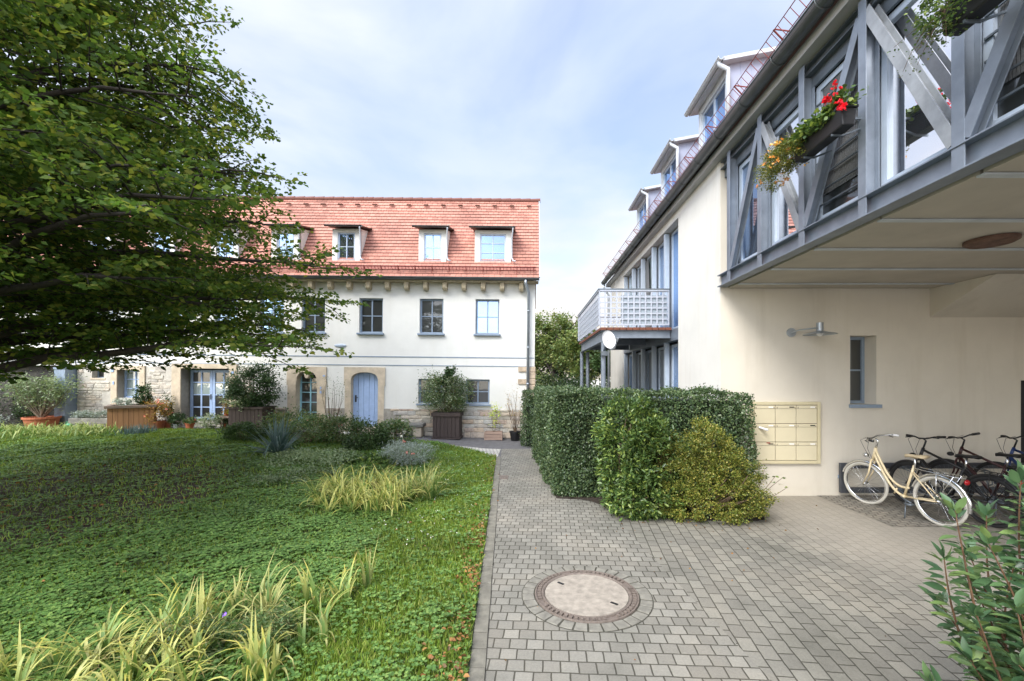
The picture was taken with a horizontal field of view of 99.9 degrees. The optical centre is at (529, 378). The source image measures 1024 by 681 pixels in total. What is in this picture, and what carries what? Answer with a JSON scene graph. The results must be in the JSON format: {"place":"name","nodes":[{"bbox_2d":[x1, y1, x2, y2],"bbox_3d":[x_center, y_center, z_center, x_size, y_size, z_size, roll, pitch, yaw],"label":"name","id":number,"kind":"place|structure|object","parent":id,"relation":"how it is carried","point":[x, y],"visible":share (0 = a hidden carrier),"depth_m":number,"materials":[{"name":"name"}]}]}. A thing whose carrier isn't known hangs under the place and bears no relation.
{"place":"outdoors","nodes":[
{"label":"outdoors","id":0,"kind":"place"},
{"bbox_2d":[0,427,496,680],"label":"lawn","id":1,"kind":"structure","parent":0,"point":[122,499],"depth_m":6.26,"materials":[{"name":"plant"}]},
{"bbox_2d":[0,620,56,680],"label":"iris clump","id":2,"kind":"object","parent":1,"relation":"on","point":[25,673],"visible":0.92,"depth_m":2.80,"materials":[{"name":"green plant"}]},
{"bbox_2d":[1,421,83,438],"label":"strap leaf clump","id":3,"kind":"object","parent":1,"relation":"on","point":[30,432],"visible":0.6,"depth_m":12.00,"materials":[{"name":"green plant"}]},
{"bbox_2d":[32,421,121,438],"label":"strap leaf clump","id":4,"kind":"object","parent":1,"relation":"on","point":[84,430],"visible":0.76,"depth_m":12.02,"materials":[{"name":"green plant"}]},
{"bbox_2d":[7,585,203,680],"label":"iris clump","id":5,"kind":"object","parent":1,"relation":"on","point":[70,656],"visible":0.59,"depth_m":2.93,"materials":[{"name":"green plant"}]},
{"bbox_2d":[47,607,170,680],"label":"iris clump","id":6,"kind":"object","parent":1,"relation":"on","point":[101,645],"visible":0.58,"depth_m":2.88,"materials":[{"name":"plant"}]},
{"bbox_2d":[104,382,158,429],"bbox_3d":[-12.200,0.864,13.250,1.160,1.523,1.160,0,0,-38],"label":"wooden planter","id":7,"kind":"object","parent":1,"relation":"on","point":[127,413],"visible":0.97,"depth_m":12.95,"materials":[{"name":"brown wood"}]},
{"bbox_2d":[76,600,210,680],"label":"iris clump","id":8,"kind":"object","parent":1,"relation":"on","point":[132,657],"visible":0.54,"depth_m":2.88,"materials":[{"name":"green plant"}]},
{"bbox_2d":[69,624,219,680],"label":"iris clump","id":9,"kind":"object","parent":1,"relation":"on","point":[164,674],"visible":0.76,"depth_m":2.73,"materials":[{"name":"green plant"}]},
{"bbox_2d":[84,611,243,680],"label":"iris clump","id":10,"kind":"object","parent":1,"relation":"on","point":[197,643],"visible":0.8,"depth_m":2.79,"materials":[{"name":"green plant"}]},
{"bbox_2d":[118,576,254,653],"bbox_3d":[-2.633,1.754,3.203,0.955,0.476,0.800,0,0,0],"label":"iris clump","id":11,"kind":"object","parent":1,"relation":"on","point":[202,606],"visible":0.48,"depth_m":3.40,"materials":[{"name":"green plant"}]},
{"bbox_2d":[0,0,382,383],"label":"hornbeam tree","id":12,"kind":"object","parent":1,"relation":"on","point":[64,151],"visible":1,"depth_m":6.03,"materials":[{"name":"green plant"}]},
{"bbox_2d":[195,410,225,428],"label":"potted plant","id":13,"kind":"object","parent":1,"relation":"on","point":[206,424],"visible":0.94,"depth_m":13.38,"materials":[{"name":"green plant"}]},
{"bbox_2d":[118,597,313,673],"bbox_3d":[-2.221,1.866,3.120,1.119,0.478,0.727,0,0,0],"label":"aster plant","id":14,"kind":"object","parent":1,"relation":"on","point":[283,620],"visible":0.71,"depth_m":3.11,"materials":[{"name":"green plant"}]},
{"bbox_2d":[143,551,292,637],"bbox_3d":[-2.409,1.747,3.437,0.982,0.489,0.718,0,0,-32],"label":"iris clump","id":15,"kind":"object","parent":1,"relation":"on","point":[236,597],"visible":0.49,"depth_m":3.47,"materials":[{"name":"plant"}]},
{"bbox_2d":[150,604,302,680],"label":"iris clump","id":16,"kind":"object","parent":1,"relation":"on","point":[255,649],"visible":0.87,"depth_m":2.80,"materials":[{"name":"green plant"}]},
{"bbox_2d":[155,568,307,664],"bbox_3d":[-2.094,1.784,3.320,0.882,0.415,0.966,0,0,0],"label":"iris clump","id":17,"kind":"object","parent":1,"relation":"on","point":[268,598],"visible":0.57,"depth_m":3.28,"materials":[{"name":"plant"}]},
{"bbox_2d":[207,421,271,441],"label":"rose bush","id":18,"kind":"object","parent":1,"relation":"on","point":[249,427],"visible":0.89,"depth_m":11.47,"materials":[{"name":"plant"}]},
{"bbox_2d":[0,429,495,680],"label":"clover","id":19,"kind":"object","parent":1,"relation":"on","point":[264,554],"visible":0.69,"depth_m":4.76,"materials":[{"name":"green plant"}]},
{"bbox_2d":[201,597,334,680],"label":"iris clump","id":20,"kind":"object","parent":1,"relation":"on","point":[323,626],"visible":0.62,"depth_m":3.12,"materials":[{"name":"plant"}]},
{"bbox_2d":[233,414,313,455],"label":"yucca","id":21,"kind":"object","parent":1,"relation":"on","point":[277,443],"visible":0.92,"depth_m":10.25,"materials":[{"name":"plant"}]},
{"bbox_2d":[226,464,341,486],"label":"perennial","id":22,"kind":"object","parent":1,"relation":"on","point":[270,478],"visible":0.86,"depth_m":8.21,"materials":[{"name":"green plant"}]},
{"bbox_2d":[253,396,323,437],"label":"rose bush","id":23,"kind":"object","parent":1,"relation":"on","point":[281,415],"visible":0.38,"depth_m":12.35,"materials":[{"name":"green plant"}]},
{"bbox_2d":[265,409,342,444],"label":"rose bush","id":24,"kind":"object","parent":1,"relation":"on","point":[316,422],"visible":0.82,"depth_m":11.53,"materials":[{"name":"green plant"}]},
{"bbox_2d":[260,447,371,470],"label":"perennial","id":25,"kind":"object","parent":1,"relation":"on","point":[307,452],"visible":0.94,"depth_m":9.41,"materials":[{"name":"green plant"}]},
{"bbox_2d":[286,553,361,622],"bbox_3d":[-1.774,1.777,3.764,0.618,0.429,0.830,0,0,-24],"label":"iris clump","id":26,"kind":"object","parent":1,"relation":"on","point":[346,586],"visible":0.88,"depth_m":3.81,"materials":[{"name":"green plant"}]},
{"bbox_2d":[294,473,368,505],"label":"iris clump","id":27,"kind":"object","parent":1,"relation":"on","point":[340,493],"visible":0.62,"depth_m":6.64,"materials":[{"name":"green plant"}]},
{"bbox_2d":[303,465,363,495],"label":"iris clump","id":28,"kind":"object","parent":1,"relation":"on","point":[335,481],"visible":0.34,"depth_m":7.17,"materials":[{"name":"green plant"}]},
{"bbox_2d":[315,411,369,442],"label":"rose bush","id":29,"kind":"object","parent":1,"relation":"on","point":[343,419],"visible":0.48,"depth_m":11.84,"materials":[{"name":"green plant"}]},
{"bbox_2d":[307,465,387,514],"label":"iris clump","id":30,"kind":"object","parent":1,"relation":"on","point":[368,507],"visible":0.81,"depth_m":6.33,"materials":[{"name":"green plant"}]},
{"bbox_2d":[335,536,378,589],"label":"iris clump","id":31,"kind":"object","parent":1,"relation":"on","point":[366,580],"visible":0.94,"depth_m":4.04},
{"bbox_2d":[331,451,402,469],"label":"perennial","id":32,"kind":"object","parent":1,"relation":"on","point":[374,459],"visible":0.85,"depth_m":9.43,"materials":[{"name":"green plant"}]},
{"bbox_2d":[337,415,398,450],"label":"rose bush","id":33,"kind":"object","parent":1,"relation":"on","point":[366,440],"visible":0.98,"depth_m":11.14,"materials":[{"name":"green plant"}]},
{"bbox_2d":[350,461,399,493],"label":"iris clump","id":34,"kind":"object","parent":1,"relation":"on","point":[377,479],"visible":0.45,"depth_m":7.35,"materials":[{"name":"green plant"}]},
{"bbox_2d":[345,476,426,517],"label":"iris clump","id":35,"kind":"object","parent":1,"relation":"on","point":[378,503],"visible":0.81,"depth_m":6.34,"materials":[{"name":"green plant"}]},
{"bbox_2d":[372,413,418,445],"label":"rose bush","id":36,"kind":"object","parent":1,"relation":"on","point":[401,424],"visible":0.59,"depth_m":11.81,"materials":[{"name":"green plant"}]},
{"bbox_2d":[369,468,425,502],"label":"iris clump","id":37,"kind":"object","parent":1,"relation":"on","point":[391,486],"visible":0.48,"depth_m":6.82,"materials":[{"name":"green plant"}]},
{"bbox_2d":[377,437,439,465],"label":"lavender bush","id":38,"kind":"object","parent":1,"relation":"on","point":[395,449],"visible":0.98,"depth_m":9.55,"materials":[{"name":"green plant"}]},
{"bbox_2d":[392,460,452,502],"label":"iris clump","id":39,"kind":"object","parent":1,"relation":"on","point":[430,488],"visible":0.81,"depth_m":6.95,"materials":[{"name":"plant"}]},
{"bbox_2d":[5,0,812,378],"label":"sky","id":40,"kind":"structure","parent":0,"point":[572,106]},
{"bbox_2d":[0,449,945,680],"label":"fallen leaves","id":41,"kind":"object","parent":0,"point":[431,656],"visible":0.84,"depth_m":4.41,"materials":[{"name":"plant"}]},
{"bbox_2d":[467,438,506,680],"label":"ground","id":42,"kind":"structure","parent":0,"point":[491,442],"depth_m":13.11,"materials":[{"name":"stone"}]},
{"bbox_2d":[0,195,539,438],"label":"old house","id":43,"kind":"structure","parent":42,"relation":"on","point":[456,282],"depth_m":14.30,"materials":[{"name":"white paint"}]},
{"bbox_2d":[124,370,138,397],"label":"window","id":44,"kind":"structure","parent":43,"relation":"in","point":[130,380],"depth_m":14.53,"materials":[{"name":"glass"}]},
{"bbox_2d":[190,370,212,419],"bbox_3d":[-11.114,0.553,14.580,0.745,1.680,0.139,1,0,0],"label":"french door","id":45,"kind":"structure","parent":43,"relation":"in","point":[201,381],"depth_m":14.60,"materials":[{"name":"blue paint"}]},
{"bbox_2d":[212,370,228,417],"bbox_3d":[-10.359,0.561,14.615,0.745,1.680,0.070,1,0,0],"label":"french door","id":46,"kind":"structure","parent":43,"relation":"in","point":[217,374],"depth_m":14.60,"materials":[{"name":"blue paint"}]},
{"bbox_2d":[300,373,316,416],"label":"window","id":47,"kind":"structure","parent":43,"relation":"in","point":[308,386],"depth_m":14.57,"materials":[{"name":"glass"}]},
{"bbox_2d":[299,298,325,333],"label":"window","id":48,"kind":"structure","parent":43,"relation":"in","point":[314,319],"depth_m":14.43,"materials":[{"name":"glass"}]},
{"bbox_2d":[353,373,377,425],"bbox_3d":[-5.468,0.707,14.460,0.900,1.800,0.140,1,0,0],"label":"door","id":49,"kind":"structure","parent":43,"relation":"in","point":[365,385],"depth_m":14.46,"materials":[{"name":"blue paint"}]},
{"bbox_2d":[356,299,383,334],"bbox_3d":[-5.256,-2.061,14.335,0.890,1.220,0.270,1,0,0],"label":"window","id":50,"kind":"structure","parent":43,"relation":"in","point":[371,318],"depth_m":14.43,"materials":[{"name":"glass"}]},
{"bbox_2d":[417,299,444,334],"bbox_3d":[-3.246,-2.041,14.335,0.890,1.220,0.270,1,0,0],"label":"window","id":51,"kind":"structure","parent":43,"relation":"in","point":[431,310],"depth_m":14.43,"materials":[{"name":"glass"}]},
{"bbox_2d":[464,379,490,405],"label":"window","id":52,"kind":"structure","parent":43,"relation":"in","point":[481,388],"depth_m":14.43,"materials":[{"name":"glass"}]},
{"bbox_2d":[473,300,500,335],"bbox_3d":[-1.386,-2.023,14.335,0.890,1.220,0.270,1,0,0],"label":"window","id":53,"kind":"structure","parent":43,"relation":"in","point":[487,311],"depth_m":14.43,"materials":[{"name":"glass"}]},
{"bbox_2d":[9,426,531,463],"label":"asphalt yard","id":54,"kind":"structure","parent":42,"relation":"on","point":[471,442],"depth_m":13.07,"materials":[{"name":"asphalt"}]},
{"bbox_2d":[6,389,42,424],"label":"garden bush","id":55,"kind":"object","parent":54,"relation":"on","point":[19,413],"visible":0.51,"depth_m":14.04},
{"bbox_2d":[0,365,54,425],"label":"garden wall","id":56,"kind":"structure","parent":54,"relation":"on","point":[36,371],"depth_m":14.60,"materials":[{"name":"stone"}]},
{"bbox_2d":[0,369,87,427],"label":"potted oleander","id":57,"kind":"object","parent":54,"relation":"on","point":[41,416],"visible":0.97,"depth_m":13.47,"materials":[{"name":"plant"}]},
{"bbox_2d":[53,367,76,427],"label":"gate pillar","id":58,"kind":"structure","parent":54,"relation":"on","point":[71,407],"depth_m":13.95,"materials":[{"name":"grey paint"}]},
{"bbox_2d":[66,410,106,427],"bbox_3d":[-13.809,1.271,13.589,1.518,0.668,0.643,0,0,0],"label":"stone trough","id":59,"kind":"object","parent":54,"relation":"on","point":[81,416],"visible":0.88,"depth_m":13.41,"materials":[{"name":"grey stone"}]},
{"bbox_2d":[141,395,175,428],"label":"potted plant","id":60,"kind":"object","parent":54,"relation":"on","point":[160,423],"visible":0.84,"depth_m":13.29,"materials":[{"name":"orange plant"}]},
{"bbox_2d":[215,356,288,428],"bbox_3d":[-8.732,0.467,13.532,2.260,2.347,1.306,0,0,0],"label":"wooden planter","id":61,"kind":"object","parent":54,"relation":"on","point":[249,405],"visible":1,"depth_m":13.32,"materials":[{"name":"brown wood"}]},
{"bbox_2d":[413,364,474,438],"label":"potted plant","id":62,"kind":"object","parent":54,"relation":"on","point":[447,422],"visible":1,"depth_m":13.58,"materials":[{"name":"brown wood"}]},
{"bbox_2d":[504,387,520,440],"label":"potted plant","id":63,"kind":"object","parent":54,"relation":"on","point":[514,435],"visible":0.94,"depth_m":13.83,"materials":[{"name":"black plant"}]},
{"bbox_2d":[518,387,534,447],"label":"privet hedge","id":64,"kind":"object","parent":54,"relation":"on","point":[527,412],"visible":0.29,"depth_m":12.65,"materials":[{"name":"green plant"}]},
{"bbox_2d":[468,456,500,680],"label":"kerb","id":65,"kind":"structure","parent":42,"relation":"on","point":[477,668],"depth_m":3.86,"materials":[{"name":"concrete"}]},
{"bbox_2d":[484,403,502,439],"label":"potted plant","id":66,"kind":"object","parent":42,"relation":"on","point":[493,435],"visible":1,"depth_m":13.81,"materials":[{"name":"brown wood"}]},
{"bbox_2d":[535,308,577,382],"bbox_3d":[1.702,-1.424,30.514,5.456,7.066,5.453,0,0,0],"label":"garden tree","id":67,"kind":"object","parent":42,"relation":"on","point":[545,338],"visible":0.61,"depth_m":29.46,"materials":[{"name":"green plant"}]},
{"bbox_2d":[534,370,589,386],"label":"garden bush","id":68,"kind":"object","parent":42,"relation":"on","point":[559,383],"visible":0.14,"depth_m":19.45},
{"bbox_2d":[545,321,600,384],"bbox_3d":[3.436,-0.759,27.187,4.754,5.739,5.559,0,0,0],"label":"garden tree","id":69,"kind":"object","parent":42,"relation":"on","point":[571,353],"visible":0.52,"depth_m":25.96,"materials":[{"name":"green plant"}]},
{"bbox_2d":[589,350,610,386],"bbox_3d":[5.614,-0.213,23.857,4.615,4.652,4.120,0,0,28],"label":"garden tree","id":70,"kind":"object","parent":42,"relation":"on","point":[596,359],"visible":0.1,"depth_m":23.34,"materials":[{"name":"green plant"}]},
{"bbox_2d":[577,0,1023,495],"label":"apartment house","id":71,"kind":"structure","parent":42,"relation":"on","point":[885,242],"depth_m":7.17,"materials":[{"name":"paint"}]},
{"bbox_2d":[601,330,618,355],"bbox_3d":[1.783,-0.798,9.594,0.321,0.556,0.679,0,0,0],"label":"satellite dish","id":72,"kind":"object","parent":71,"relation":"attached to","point":[608,339],"visible":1,"depth_m":9.66,"materials":[{"name":"white metal"}]},
{"bbox_2d":[647,349,657,396],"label":"window","id":73,"kind":"structure","parent":71,"relation":"in","point":[649,353],"depth_m":12.25,"materials":[{"name":"glass"}]},
{"bbox_2d":[658,237,671,326],"bbox_3d":[3.465,-2.315,10.975,0.070,2.330,0.850,0,0,0],"label":"window","id":74,"kind":"structure","parent":71,"relation":"in","point":[661,248],"depth_m":11.07,"materials":[{"name":"glass"}]},
{"bbox_2d":[658,346,671,397],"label":"window","id":75,"kind":"structure","parent":71,"relation":"in","point":[660,350],"depth_m":11.15,"materials":[{"name":"glass"}]},
{"bbox_2d":[672,228,677,328],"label":"window","id":76,"kind":"structure","parent":71,"relation":"in","point":[675,234],"depth_m":10.16,"materials":[{"name":"blue glass"}]},
{"bbox_2d":[672,344,677,397],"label":"window","id":77,"kind":"structure","parent":71,"relation":"in","point":[674,347],"depth_m":10.16,"materials":[{"name":"blue glass"}]},
{"bbox_2d":[739,155,771,262],"bbox_3d":[3.405,-2.600,6.466,0.070,1.600,0.867,0,0,0],"label":"window","id":78,"kind":"structure","parent":71,"relation":"in","point":[749,243],"depth_m":6.63,"materials":[{"name":"grey glass"}]},
{"bbox_2d":[750,402,820,463],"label":"letterbox bank","id":79,"kind":"structure","parent":71,"relation":"attached to","point":[792,435],"depth_m":7.28,"materials":[{"name":"metal"}]},
{"bbox_2d":[754,442,774,459],"bbox_3d":[3.992,1.233,7.280,0.343,0.303,0.024,0,0,0],"label":"letterbox door","id":80,"kind":"structure","parent":79,"relation":"in","point":[766,452],"depth_m":7.28,"materials":[{"name":"metal"}]},
{"bbox_2d":[754,424,774,441],"bbox_3d":[3.992,0.921,7.280,0.343,0.303,0.023,0,0,0],"label":"letterbox door","id":81,"kind":"structure","parent":79,"relation":"in","point":[762,435],"depth_m":7.28,"materials":[{"name":"metal"}]},
{"bbox_2d":[754,405,774,422],"bbox_3d":[3.992,0.609,7.280,0.343,0.303,0.023,0,0,0],"label":"letterbox door","id":82,"kind":"structure","parent":79,"relation":"in","point":[765,413],"depth_m":7.28,"materials":[{"name":"metal"}]},
{"bbox_2d":[775,442,795,459],"bbox_3d":[4.345,1.233,7.280,0.343,0.303,0.023,0,0,0],"label":"letterbox door","id":83,"kind":"structure","parent":79,"relation":"in","point":[781,452],"depth_m":7.28,"materials":[{"name":"metal"}]},
{"bbox_2d":[775,424,795,441],"bbox_3d":[4.345,0.921,7.280,0.343,0.303,0.023,0,0,0],"label":"letterbox door","id":84,"kind":"structure","parent":79,"relation":"in","point":[783,432],"depth_m":7.28,"materials":[{"name":"metal"}]},
{"bbox_2d":[775,405,795,422],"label":"letterbox door","id":85,"kind":"structure","parent":79,"relation":"in","point":[783,413],"depth_m":7.28,"materials":[{"name":"metal"}]},
{"bbox_2d":[796,442,816,459],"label":"letterbox door","id":86,"kind":"structure","parent":79,"relation":"in","point":[802,452],"depth_m":7.28,"materials":[{"name":"metal"}]},
{"bbox_2d":[796,424,816,441],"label":"letterbox door","id":87,"kind":"structure","parent":79,"relation":"in","point":[804,432],"depth_m":7.28,"materials":[{"name":"metal"}]},
{"bbox_2d":[796,405,816,422],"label":"letterbox door","id":88,"kind":"structure","parent":79,"relation":"in","point":[804,413],"depth_m":7.28,"materials":[{"name":"metal"}]},
{"bbox_2d":[772,92,815,244],"bbox_3d":[3.405,-2.600,5.540,0.070,1.600,0.867,0,0,0],"label":"window","id":89,"kind":"structure","parent":71,"relation":"in","point":[783,226],"depth_m":5.75,"materials":[{"name":"clear glass"}]},
{"bbox_2d":[750,80,868,194],"bbox_3d":[2.954,-2.519,4.635,0.537,0.758,1.571,0,0,-14],"label":"window box","id":90,"kind":"object","parent":71,"relation":"attached to","point":[830,123],"visible":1,"depth_m":4.42,"materials":[{"name":"black plastic"}]},
{"bbox_2d":[786,322,837,336],"bbox_3d":[4.663,-0.792,7.019,0.554,0.225,0.619,0,0,0],"label":"wall lamp","id":91,"kind":"object","parent":71,"relation":"attached to","point":[819,331],"visible":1,"depth_m":6.97,"materials":[{"name":"metal"}]},
{"bbox_2d":[816,45,880,220],"bbox_3d":[3.394,-2.579,4.612,0.093,1.643,0.867,0,0,0],"label":"window","id":92,"kind":"structure","parent":71,"relation":"in","point":[841,187],"depth_m":4.67,"materials":[{"name":"glass"}]},
{"bbox_2d":[849,337,881,407],"bbox_3d":[5.715,-0.115,7.470,0.530,1.230,0.380,0,0,0],"label":"window","id":93,"kind":"structure","parent":71,"relation":"in","point":[857,344],"depth_m":7.62,"materials":[{"name":"glass"}]},
{"bbox_2d":[838,463,1023,492],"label":"bike rack","id":94,"kind":"object","parent":71,"relation":"attached to","point":[842,488],"visible":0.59,"depth_m":7.20,"materials":[{"name":"metal"}]},
{"bbox_2d":[881,0,982,185],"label":"window","id":95,"kind":"structure","parent":71,"relation":"in","point":[909,140],"depth_m":3.85,"materials":[{"name":"white glass"}]},
{"bbox_2d":[887,0,1006,77],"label":"window box","id":96,"kind":"object","parent":71,"relation":"attached to","point":[957,17],"visible":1,"depth_m":2.96,"materials":[{"name":"black plastic"}]},
{"bbox_2d":[983,0,1023,127],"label":"window","id":97,"kind":"structure","parent":71,"relation":"in","point":[1010,100],"depth_m":3.06,"materials":[{"name":"glass"}]},
{"bbox_2d":[817,495,1023,527],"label":"cobbled bike strip","id":98,"kind":"object","parent":42,"relation":"on","point":[888,510],"visible":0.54,"depth_m":6.44,"materials":[{"name":"stone"}]},
{"bbox_2d":[843,434,972,526],"bbox_3d":[5.466,1.437,6.330,0.610,1.128,1.770,-3,1,-11],"label":"bicycle","id":99,"kind":"object","parent":98,"relation":"on","point":[919,481],"visible":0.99,"depth_m":6.12,"materials":[{"name":"beige metal"}]},
{"bbox_2d":[888,434,1023,527],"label":"bicycle","id":100,"kind":"object","parent":98,"relation":"on","point":[973,479],"visible":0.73,"depth_m":6.06,"materials":[{"name":"metal"}]},
{"bbox_2d":[927,432,1023,517],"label":"bicycle","id":101,"kind":"object","parent":98,"relation":"on","point":[932,464],"visible":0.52,"depth_m":6.62,"materials":[{"name":"metal"}]},
{"bbox_2d":[972,435,1023,503],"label":"bicycle","id":102,"kind":"object","parent":98,"relation":"on","point":[1012,459],"visible":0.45,"depth_m":6.75,"materials":[{"name":"metal"}]},
{"bbox_2d":[485,449,771,680],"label":"path","id":103,"kind":"structure","parent":0,"point":[678,633],"depth_m":3.63,"materials":[{"name":"stone"}]},
{"bbox_2d":[522,566,653,632],"bbox_3d":[0.530,2.005,3.980,1.200,0.051,1.200,0,0,0],"label":"manhole cover","id":104,"kind":"object","parent":103,"relation":"on","point":[588,599],"visible":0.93,"depth_m":3.87,"materials":[{"name":"concrete"}]},
{"bbox_2d":[555,494,764,520],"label":"soil","id":105,"kind":"structure","parent":0,"point":[595,499],"depth_m":6.63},
{"bbox_2d":[587,387,694,521],"bbox_3d":[1.629,1.089,6.379,1.560,1.928,1.203,0,0,0],"label":"shrub","id":106,"kind":"object","parent":105,"relation":"on","point":[633,471],"visible":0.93,"depth_m":6.20,"materials":[{"name":"green plant"}]},
{"bbox_2d":[530,382,760,502],"bbox_3d":[1.818,1.049,8.952,3.675,1.977,4.595,0,0,0],"label":"privet hedge","id":107,"kind":"object","parent":105,"relation":"on","point":[564,419],"visible":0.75,"depth_m":7.23,"materials":[{"name":"green plant"}]},
{"bbox_2d":[652,412,779,525],"bbox_3d":[2.562,1.256,6.180,1.826,1.518,1.073,0,0,0],"label":"shrub","id":108,"kind":"object","parent":105,"relation":"on","point":[700,488],"visible":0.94,"depth_m":5.97,"materials":[{"name":"green plant"}]},
{"bbox_2d":[604,496,1023,680],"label":"courtyard paving","id":109,"kind":"structure","parent":0,"point":[839,595],"depth_m":4.17,"materials":[{"name":"stone"}]},
{"bbox_2d":[914,460,1023,680],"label":"laurel shrub","id":110,"kind":"object","parent":109,"relation":"on","point":[1002,663],"visible":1,"depth_m":2.06,"materials":[{"name":"green plant"}]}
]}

